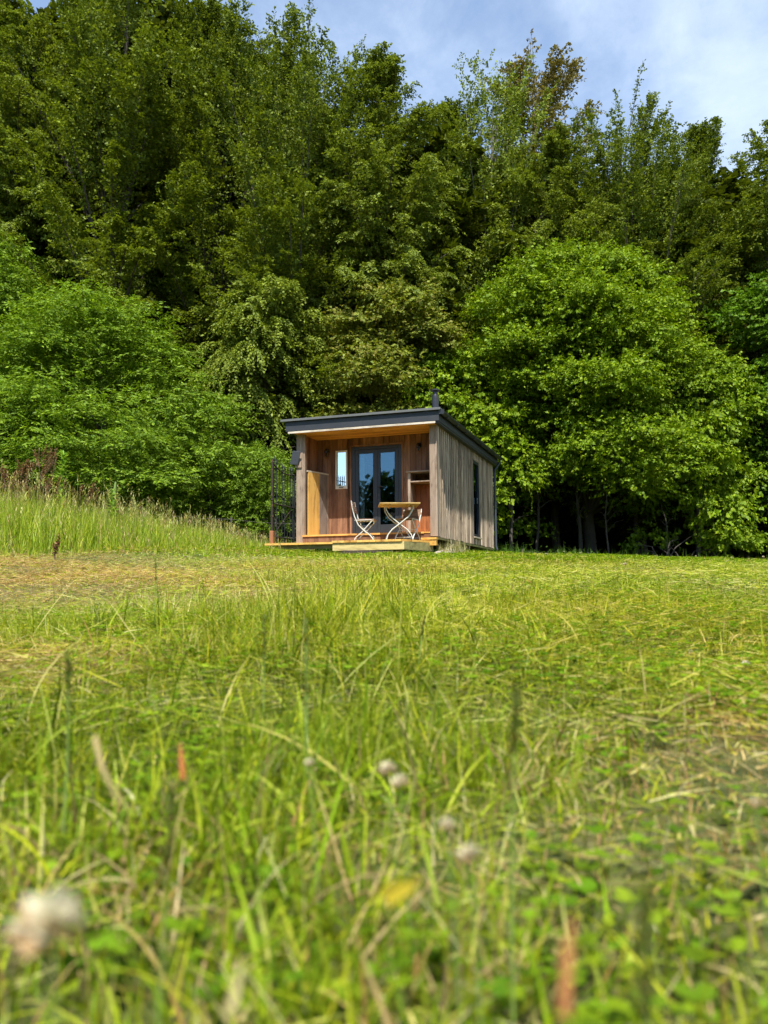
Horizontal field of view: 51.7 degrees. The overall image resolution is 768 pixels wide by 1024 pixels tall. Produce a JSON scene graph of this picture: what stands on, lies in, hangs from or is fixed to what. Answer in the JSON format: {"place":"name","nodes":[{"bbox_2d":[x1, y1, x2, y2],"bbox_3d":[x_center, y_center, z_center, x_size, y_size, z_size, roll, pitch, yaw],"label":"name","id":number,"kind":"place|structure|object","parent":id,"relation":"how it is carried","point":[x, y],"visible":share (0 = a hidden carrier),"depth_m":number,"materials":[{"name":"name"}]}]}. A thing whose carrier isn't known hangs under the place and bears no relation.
{"place":"outdoors","nodes":[
{"label":"outdoors","id":0,"kind":"place"},
{"bbox_2d":[0,531,767,1023],"bbox_3d":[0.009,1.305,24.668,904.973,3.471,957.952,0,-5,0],"label":"ground","id":1,"kind":"structure","parent":0,"point":[650,851],"depth_m":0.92,"materials":[{"name":"green plant"}]},
{"bbox_2d":[0,465,28,507],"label":"dock plant","id":2,"kind":"object","parent":1,"relation":"on","point":[4,476],"visible":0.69,"depth_m":14.31,"materials":[{"name":"brown plant"}]},
{"bbox_2d":[4,458,36,503],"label":"dock plant","id":3,"kind":"object","parent":1,"relation":"on","point":[23,473],"visible":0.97,"depth_m":14.11,"materials":[{"name":"brown plant"}]},
{"bbox_2d":[21,484,41,504],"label":"dock plant","id":4,"kind":"object","parent":1,"relation":"on","point":[26,486],"visible":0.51,"depth_m":14.89,"materials":[{"name":"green plant"}]},
{"bbox_2d":[33,443,57,506],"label":"dock plant","id":5,"kind":"object","parent":1,"relation":"on","point":[47,465],"visible":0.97,"depth_m":15.64,"materials":[{"name":"brown plant"}]},
{"bbox_2d":[6,885,89,1023],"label":"clover flower","id":6,"kind":"object","parent":1,"relation":"on","point":[40,917],"visible":1,"depth_m":0.27,"materials":[{"name":"white plant"}]},
{"bbox_2d":[38,474,65,509],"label":"dock plant","id":7,"kind":"object","parent":1,"relation":"on","point":[50,485],"visible":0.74,"depth_m":14.61,"materials":[{"name":"brown plant"}]},
{"bbox_2d":[51,533,60,563],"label":"dock plant","id":8,"kind":"object","parent":1,"relation":"on","point":[55,547],"visible":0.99,"depth_m":8.19,"materials":[{"name":"brown plant"}]},
{"bbox_2d":[54,449,70,512],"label":"hogweed","id":9,"kind":"object","parent":1,"relation":"on","point":[63,463],"visible":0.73,"depth_m":15.10,"materials":[{"name":"green plant"}]},
{"bbox_2d":[0,0,133,502],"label":"beech tree","id":10,"kind":"object","parent":1,"relation":"on","point":[14,16],"visible":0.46,"depth_m":30.92,"materials":[{"name":"green plant"}]},
{"bbox_2d":[60,649,73,856],"bbox_3d":[-0.376,0.286,0.933,0.018,0.250,0.019,0,-5,0],"label":"grass stalk","id":11,"kind":"object","parent":1,"relation":"on","point":[68,673],"depth_m":0.94,"materials":[{"name":"green plant"}]},
{"bbox_2d":[0,230,142,485],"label":"ash tree","id":12,"kind":"object","parent":1,"relation":"on","point":[10,288],"visible":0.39,"depth_m":26.14,"materials":[{"name":"green plant"}]},
{"bbox_2d":[69,484,83,518],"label":"dock plant","id":13,"kind":"object","parent":1,"relation":"on","point":[74,492],"visible":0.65,"depth_m":15.56,"materials":[{"name":"brown plant"}]},
{"bbox_2d":[86,483,100,510],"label":"dock plant","id":14,"kind":"object","parent":1,"relation":"on","point":[91,490],"visible":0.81,"depth_m":16.07,"materials":[{"name":"brown plant"}]},
{"bbox_2d":[0,0,198,515],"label":"forest tree","id":15,"kind":"object","parent":1,"relation":"on","point":[52,5],"visible":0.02,"depth_m":33.74,"materials":[{"name":"green plant"}]},
{"bbox_2d":[0,0,214,504],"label":"beech tree","id":16,"kind":"object","parent":1,"relation":"on","point":[115,103],"visible":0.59,"depth_m":29.23,"materials":[{"name":"green plant"}]},
{"bbox_2d":[92,734,130,810],"bbox_3d":[-0.199,0.188,0.575,0.004,0.042,0.078,4,-7,-38],"label":"dry leaf","id":17,"kind":"object","parent":1,"relation":"on","point":[103,770],"visible":1,"depth_m":0.58,"materials":[{"name":"beige plant"}]},
{"bbox_2d":[105,482,120,520],"bbox_3d":[-5.364,0.013,15.571,0.549,1.222,0.433,-1,-5,12],"label":"mullein","id":18,"kind":"object","parent":1,"relation":"on","point":[112,494],"visible":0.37,"depth_m":15.55,"materials":[{"name":"green plant"}]},
{"bbox_2d":[0,276,232,508],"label":"ash tree","id":19,"kind":"object","parent":1,"relation":"on","point":[68,340],"visible":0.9,"depth_m":23.15,"materials":[{"name":"green plant"}]},
{"bbox_2d":[0,0,265,520],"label":"forest tree","id":20,"kind":"object","parent":1,"relation":"on","point":[162,17],"visible":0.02,"depth_m":34.77,"materials":[{"name":"green plant"}]},
{"bbox_2d":[68,416,214,524],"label":"ash sapling","id":21,"kind":"object","parent":1,"relation":"on","point":[143,490],"visible":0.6,"depth_m":22.06,"materials":[{"name":"green plant"}]},
{"bbox_2d":[154,556,156,625],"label":"grass stalk","id":22,"kind":"object","parent":1,"relation":"on","point":[155,558],"depth_m":3.20,"materials":[{"name":"green plant"}]},
{"bbox_2d":[0,459,314,560],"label":"tall grass","id":23,"kind":"structure","parent":1,"relation":"on","point":[35,526],"depth_m":13.06,"materials":[{"name":"green plant"}]},
{"bbox_2d":[153,777,180,1023],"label":"grass stalk","id":24,"kind":"object","parent":1,"relation":"on","point":[168,853],"depth_m":0.51,"materials":[{"name":"green plant"}]},
{"bbox_2d":[179,743,184,779],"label":"dry leaf","id":25,"kind":"object","parent":1,"relation":"on","point":[181,768],"visible":1,"depth_m":0.73,"materials":[{"name":"orange plant"}]},
{"bbox_2d":[58,511,310,549],"bbox_3d":[-5.239,0.587,21.088,6.636,1.394,0.158,0,-5,-9],"label":"wire fence","id":26,"kind":"object","parent":1,"relation":"on","point":[231,523],"visible":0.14,"depth_m":21.25,"materials":[{"name":"grey metal"}]},
{"bbox_2d":[31,41,361,526],"bbox_3d":[-7.954,-10.355,38.524,16.542,25.548,16.778,3,-6,-30],"label":"forest tree","id":27,"kind":"object","parent":1,"relation":"on","point":[150,295],"visible":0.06,"depth_m":33.30,"materials":[{"name":"green plant"}]},
{"bbox_2d":[122,382,288,534],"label":"ash sapling","id":28,"kind":"object","parent":1,"relation":"on","point":[210,452],"visible":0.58,"depth_m":23.40,"materials":[{"name":"green plant"}]},
{"bbox_2d":[81,0,331,526],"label":"beech tree","id":29,"kind":"object","parent":1,"relation":"on","point":[196,141],"visible":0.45,"depth_m":32.12,"materials":[{"name":"green plant"}]},
{"bbox_2d":[223,960,242,1018],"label":"dry leaf","id":30,"kind":"object","parent":1,"relation":"on","point":[231,1004],"visible":1,"depth_m":0.31,"materials":[{"name":"beige plant"}]},
{"bbox_2d":[213,441,295,541],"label":"ash sapling","id":31,"kind":"object","parent":1,"relation":"on","point":[264,462],"visible":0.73,"depth_m":22.84,"materials":[{"name":"green plant"}]},
{"bbox_2d":[259,614,266,732],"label":"grass stalk","id":32,"kind":"object","parent":1,"relation":"on","point":[264,635],"depth_m":1.49,"materials":[{"name":"green plant"}]},
{"bbox_2d":[183,272,350,534],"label":"young beech","id":33,"kind":"object","parent":1,"relation":"on","point":[257,344],"visible":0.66,"depth_m":27.38,"materials":[{"name":"green plant"}]},
{"bbox_2d":[150,107,391,535],"bbox_3d":[-5.020,-8.619,40.003,16.778,22.478,16.542,-2,-6,19],"label":"forest tree","id":34,"kind":"object","parent":1,"relation":"on","point":[228,284],"visible":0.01,"depth_m":36.22,"materials":[{"name":"green plant"}]},
{"bbox_2d":[269,457,294,546],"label":"iron gate","id":35,"kind":"structure","parent":1,"relation":"on","point":[271,535],"depth_m":18.61,"materials":[{"name":"black metal"}]},
{"bbox_2d":[265,542,332,548],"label":"deck","id":36,"kind":"structure","parent":1,"relation":"on","point":[318,545],"depth_m":17.75,"materials":[{"name":"brown wood"}]},
{"bbox_2d":[302,614,311,817],"bbox_3d":[-0.101,0.273,1.038,0.016,0.281,0.022,0,-5,0],"label":"grass stalk","id":37,"kind":"object","parent":1,"relation":"on","point":[306,685],"depth_m":1.04,"materials":[{"name":"green plant"}]},
{"bbox_2d":[175,165,440,535],"bbox_3d":[-2.172,-6.654,38.311,16.778,18.659,16.542,2,-6,-20],"label":"forest tree","id":38,"kind":"object","parent":1,"relation":"on","point":[280,423],"depth_m":33.93,"materials":[{"name":"green plant"}]},
{"bbox_2d":[304,758,320,931],"bbox_3d":[-0.063,0.313,0.717,0.019,0.177,0.010,2,-6,-27],"label":"clover flower","id":39,"kind":"object","parent":1,"relation":"on","point":[310,762],"visible":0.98,"depth_m":0.72,"materials":[{"name":"green plant"}]},
{"bbox_2d":[191,0,440,542],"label":"beech tree","id":40,"kind":"object","parent":1,"relation":"on","point":[285,199],"visible":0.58,"depth_m":29.70,"materials":[{"name":"green plant"}]},
{"bbox_2d":[342,550,394,554],"bbox_3d":[-0.320,0.860,16.511,1.120,0.110,0.180,0,-5,17],"label":"sleeper","id":41,"kind":"object","parent":1,"relation":"on","point":[352,551],"visible":0.45,"depth_m":16.48,"materials":[{"name":"brown wood"}]},
{"bbox_2d":[286,41,475,550],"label":"beech tree","id":42,"kind":"object","parent":1,"relation":"on","point":[385,69],"visible":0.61,"depth_m":30.01,"materials":[{"name":"green plant"}]},
{"bbox_2d":[1,481,767,560],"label":"thicket","id":43,"kind":"object","parent":1,"relation":"on","point":[568,545],"depth_m":42.16,"materials":[{"name":"green plant"}]},
{"bbox_2d":[332,537,437,554],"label":"step","id":44,"kind":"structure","parent":1,"relation":"on","point":[422,544],"depth_m":16.50,"materials":[{"name":"brown wood"}]},
{"bbox_2d":[351,501,376,539],"bbox_3d":[-0.430,0.202,17.037,0.502,0.867,0.433,-1,-5,8],"label":"folding chair","id":45,"kind":"object","parent":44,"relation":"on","point":[362,520],"visible":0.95,"depth_m":16.98,"materials":[{"name":"white metal"}]},
{"bbox_2d":[378,502,419,538],"bbox_3d":[0.313,0.219,16.702,0.840,0.761,0.840,0,-5,-3],"label":"folding table","id":46,"kind":"object","parent":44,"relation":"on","point":[386,505],"visible":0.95,"depth_m":16.49,"materials":[{"name":"brown wood"}]},
{"bbox_2d":[395,509,421,539],"bbox_3d":[0.520,0.269,16.892,0.433,0.695,0.502,-3,-6,26],"label":"folding chair","id":47,"kind":"object","parent":44,"relation":"on","point":[416,514],"visible":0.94,"depth_m":17.02,"materials":[{"name":"white metal"}]},
{"bbox_2d":[378,761,398,920],"bbox_3d":[0.005,0.310,0.696,0.020,0.180,0.020,0,-5,0],"label":"clover flower","id":48,"kind":"object","parent":1,"relation":"on","point":[386,767],"visible":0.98,"depth_m":0.70,"materials":[{"name":"green plant"}]},
{"bbox_2d":[280,388,501,549],"bbox_3d":[0.575,-0.990,20.689,3.850,3.860,6.935,-2,-5,19],"label":"cabin","id":49,"kind":"object","parent":1,"relation":"on","point":[437,462],"visible":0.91,"depth_m":18.47,"materials":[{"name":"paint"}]},
{"bbox_2d":[335,450,347,488],"bbox_3d":[-1.008,-1.004,18.817,0.300,0.920,0.106,-2,-5,19],"label":"window","id":50,"kind":"structure","parent":49,"relation":"in","point":[340,456],"depth_m":18.83,"materials":[{"name":"glass"}]},
{"bbox_2d":[352,444,401,533],"bbox_3d":[-0.169,-0.517,18.493,1.220,2.080,0.134,-2,-5,19],"label":"double door","id":51,"kind":"structure","parent":49,"relation":"in","point":[376,527],"depth_m":18.50,"materials":[{"name":"black metal"}]},
{"bbox_2d":[473,460,481,538],"bbox_3d":[2.431,-0.319,20.968,0.135,2.050,0.860,-2,-5,19],"label":"window","id":52,"kind":"structure","parent":49,"relation":"in","point":[475,465],"depth_m":21.17,"materials":[{"name":"black glass"}]},
{"bbox_2d":[284,274,500,551],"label":"olive green tree","id":53,"kind":"object","parent":1,"relation":"on","point":[372,350],"visible":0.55,"depth_m":27.88,"materials":[{"name":"green plant"}]},
{"bbox_2d":[378,877,419,906],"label":"dry leaf","id":54,"kind":"object","parent":1,"relation":"on","point":[393,893],"visible":1,"depth_m":0.41,"materials":[{"name":"yellow plant"}]},
{"bbox_2d":[391,773,413,968],"bbox_3d":[0.016,0.309,0.656,0.019,0.181,0.019,0,-5,0],"label":"clover flower","id":55,"kind":"object","parent":1,"relation":"on","point":[399,780],"visible":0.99,"depth_m":0.66,"materials":[{"name":"green plant"}]},
{"bbox_2d":[243,230,563,534],"bbox_3d":[0.707,-6.763,39.690,16.542,19.158,16.778,-3,-6,29],"label":"forest tree","id":56,"kind":"object","parent":1,"relation":"on","point":[252,518],"depth_m":34.66,"materials":[{"name":"green plant"}]},
{"bbox_2d":[418,615,425,671],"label":"grass stalk","id":57,"kind":"object","parent":1,"relation":"on","point":[422,629],"depth_m":1.99,"materials":[{"name":"green plant"}]},
{"bbox_2d":[338,96,537,517],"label":"beech tree","id":58,"kind":"object","parent":1,"relation":"on","point":[463,266],"visible":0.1,"depth_m":32.81,"materials":[{"name":"green plant"}]},
{"bbox_2d":[311,123,589,548],"bbox_3d":[3.542,-6.670,37.520,16.542,18.857,16.778,1,-5,-11],"label":"forest tree","id":59,"kind":"object","parent":1,"relation":"on","point":[463,204],"visible":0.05,"depth_m":32.07,"materials":[{"name":"green plant"}]},
{"bbox_2d":[440,817,461,1023],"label":"clover flower","id":60,"kind":"object","parent":1,"relation":"on","point":[447,823],"visible":1,"depth_m":0.54,"materials":[{"name":"green plant"}]},
{"bbox_2d":[435,537,469,552],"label":"dry plants","id":61,"kind":"object","parent":1,"relation":"on","point":[456,548],"visible":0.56,"depth_m":17.38,"materials":[{"name":"beige plant"}]},
{"bbox_2d":[458,842,482,1023],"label":"clover flower","id":62,"kind":"object","parent":1,"relation":"on","point":[465,851],"visible":1,"depth_m":0.48,"materials":[{"name":"white plant"}]},
{"bbox_2d":[394,343,574,549],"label":"maple tree","id":63,"kind":"object","parent":1,"relation":"on","point":[452,367],"visible":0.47,"depth_m":27.51,"materials":[{"name":"green plant"}]},
{"bbox_2d":[410,49,571,550],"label":"birch tree","id":64,"kind":"object","parent":1,"relation":"on","point":[495,123],"visible":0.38,"depth_m":32.71,"materials":[{"name":"green plant"}]},
{"bbox_2d":[496,453,526,550],"bbox_3d":[4.417,-0.318,26.971,1.411,4.204,0.514,4,-7,-39],"label":"bare stem","id":65,"kind":"object","parent":1,"relation":"on","point":[511,532],"visible":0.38,"depth_m":26.98,"materials":[{"name":"brown plant"}]},
{"bbox_2d":[257,535,765,558],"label":"undergrowth","id":66,"kind":"object","parent":1,"relation":"on","point":[507,550],"visible":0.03,"depth_m":25.58,"materials":[{"name":"green plant"}]},
{"bbox_2d":[507,680,525,1023],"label":"grass stalk","id":67,"kind":"object","parent":1,"relation":"on","point":[515,726],"depth_m":0.61,"materials":[{"name":"green plant"}]},
{"bbox_2d":[403,148,670,552],"bbox_3d":[7.551,-6.675,38.845,16.778,19.600,16.542,-5,-7,39],"label":"forest tree","id":68,"kind":"object","parent":1,"relation":"on","point":[544,508],"visible":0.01,"depth_m":33.48,"materials":[{"name":"green plant"}]},
{"bbox_2d":[518,482,556,551],"bbox_3d":[5.486,0.080,28.264,1.528,3.645,0.536,-3,-6,26],"label":"bare stem","id":69,"kind":"object","parent":1,"relation":"on","point":[538,527],"visible":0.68,"depth_m":28.09,"materials":[{"name":"brown plant"}]},
{"bbox_2d":[473,29,615,552],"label":"bronze tree","id":70,"kind":"object","parent":1,"relation":"on","point":[551,77],"visible":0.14,"depth_m":35.01,"materials":[{"name":"brown plant"}]},
{"bbox_2d":[485,121,642,553],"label":"beech tree","id":71,"kind":"object","parent":1,"relation":"on","point":[558,147],"visible":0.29,"depth_m":30.71,"materials":[{"name":"green plant"}]},
{"bbox_2d":[558,911,574,1017],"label":"dry leaf","id":72,"kind":"object","parent":1,"relation":"on","point":[565,991],"visible":1,"depth_m":0.29,"materials":[{"name":"brown plant"}]},
{"bbox_2d":[576,475,586,553],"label":"bare stem","id":73,"kind":"object","parent":1,"relation":"on","point":[579,523],"visible":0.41,"depth_m":28.50,"materials":[{"name":"brown plant"}]},
{"bbox_2d":[451,226,761,553],"bbox_3d":[8.610,-3.785,29.526,9.897,12.496,12.858,-4,-7,37],"label":"maple tree","id":74,"kind":"object","parent":1,"relation":"on","point":[556,293],"visible":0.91,"depth_m":26.41,"materials":[{"name":"green plant"}]},
{"bbox_2d":[599,477,621,553],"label":"bare stem","id":75,"kind":"object","parent":1,"relation":"on","point":[606,521],"visible":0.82,"depth_m":26.78,"materials":[{"name":"brown plant"}]},
{"bbox_2d":[483,162,767,554],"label":"forest tree","id":76,"kind":"object","parent":1,"relation":"on","point":[615,538],"visible":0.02,"depth_m":31.81,"materials":[{"name":"green plant"}]},
{"bbox_2d":[628,500,644,554],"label":"bare stem","id":77,"kind":"object","parent":1,"relation":"on","point":[635,522],"visible":0.2,"depth_m":29.04,"materials":[{"name":"brown plant"}]},
{"bbox_2d":[519,159,767,557],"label":"forest tree","id":78,"kind":"object","parent":1,"relation":"on","point":[729,177],"visible":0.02,"depth_m":33.52,"materials":[{"name":"green plant"}]},
{"bbox_2d":[623,868,663,1023],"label":"grass stalk","id":79,"kind":"object","parent":1,"relation":"on","point":[644,940],"depth_m":0.33,"materials":[{"name":"green plant"}]},
{"bbox_2d":[546,59,758,554],"bbox_3d":[9.798,-7.629,30.779,8.493,20.601,7.557,2,-6,-29],"label":"beech tree","id":80,"kind":"object","parent":1,"relation":"on","point":[644,213],"visible":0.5,"depth_m":30.09,"materials":[{"name":"green plant"}]},
{"bbox_2d":[641,534,693,556],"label":"dead branch","id":81,"kind":"object","parent":1,"relation":"on","point":[668,550],"visible":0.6,"depth_m":25.79,"materials":[{"name":"wood"}]},
{"bbox_2d":[659,506,678,555],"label":"bare stem","id":82,"kind":"object","parent":1,"relation":"on","point":[667,532],"visible":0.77,"depth_m":26.20,"materials":[{"name":"brown plant"}]},
{"bbox_2d":[571,248,767,558],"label":"forest tree","id":83,"kind":"object","parent":1,"relation":"on","point":[576,542],"visible":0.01,"depth_m":35.26,"materials":[{"name":"green plant"}]},
{"bbox_2d":[599,344,767,556],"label":"maple tree","id":84,"kind":"object","parent":1,"relation":"on","point":[725,418],"visible":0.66,"depth_m":26.15,"materials":[{"name":"green plant"}]},
{"bbox_2d":[658,543,710,556],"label":"dead branch","id":85,"kind":"object","parent":1,"relation":"on","point":[677,554],"visible":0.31,"depth_m":25.87,"materials":[{"name":"wood"}]},
{"bbox_2d":[619,116,767,556],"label":"beech tree","id":86,"kind":"object","parent":1,"relation":"on","point":[709,136],"visible":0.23,"depth_m":31.29,"materials":[{"name":"green plant"}]},
{"bbox_2d":[669,520,767,556],"bbox_3d":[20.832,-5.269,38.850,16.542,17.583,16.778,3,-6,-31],"label":"bush","id":87,"kind":"object","parent":1,"relation":"on","point":[764,529],"visible":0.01,"depth_m":36.85,"materials":[{"name":"green plant"}]},
{"bbox_2d":[693,269,767,515],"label":"maple tree","id":88,"kind":"object","parent":1,"relation":"on","point":[739,311],"visible":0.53,"depth_m":27.70,"materials":[{"name":"green plant"}]},
{"bbox_2d":[696,119,767,519],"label":"beech tree","id":89,"kind":"object","parent":1,"relation":"on","point":[760,233],"visible":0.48,"depth_m":30.59,"materials":[{"name":"green plant"}]},
{"bbox_2d":[750,797,767,953],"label":"clover flower","id":90,"kind":"object","parent":1,"relation":"on","point":[756,801],"visible":1,"depth_m":0.64,"materials":[{"name":"white plant"}]},
{"bbox_2d":[2,0,767,186],"label":"sky","id":91,"kind":"structure","parent":0,"point":[709,58],"materials":[{"name":"blue"}]}
]}

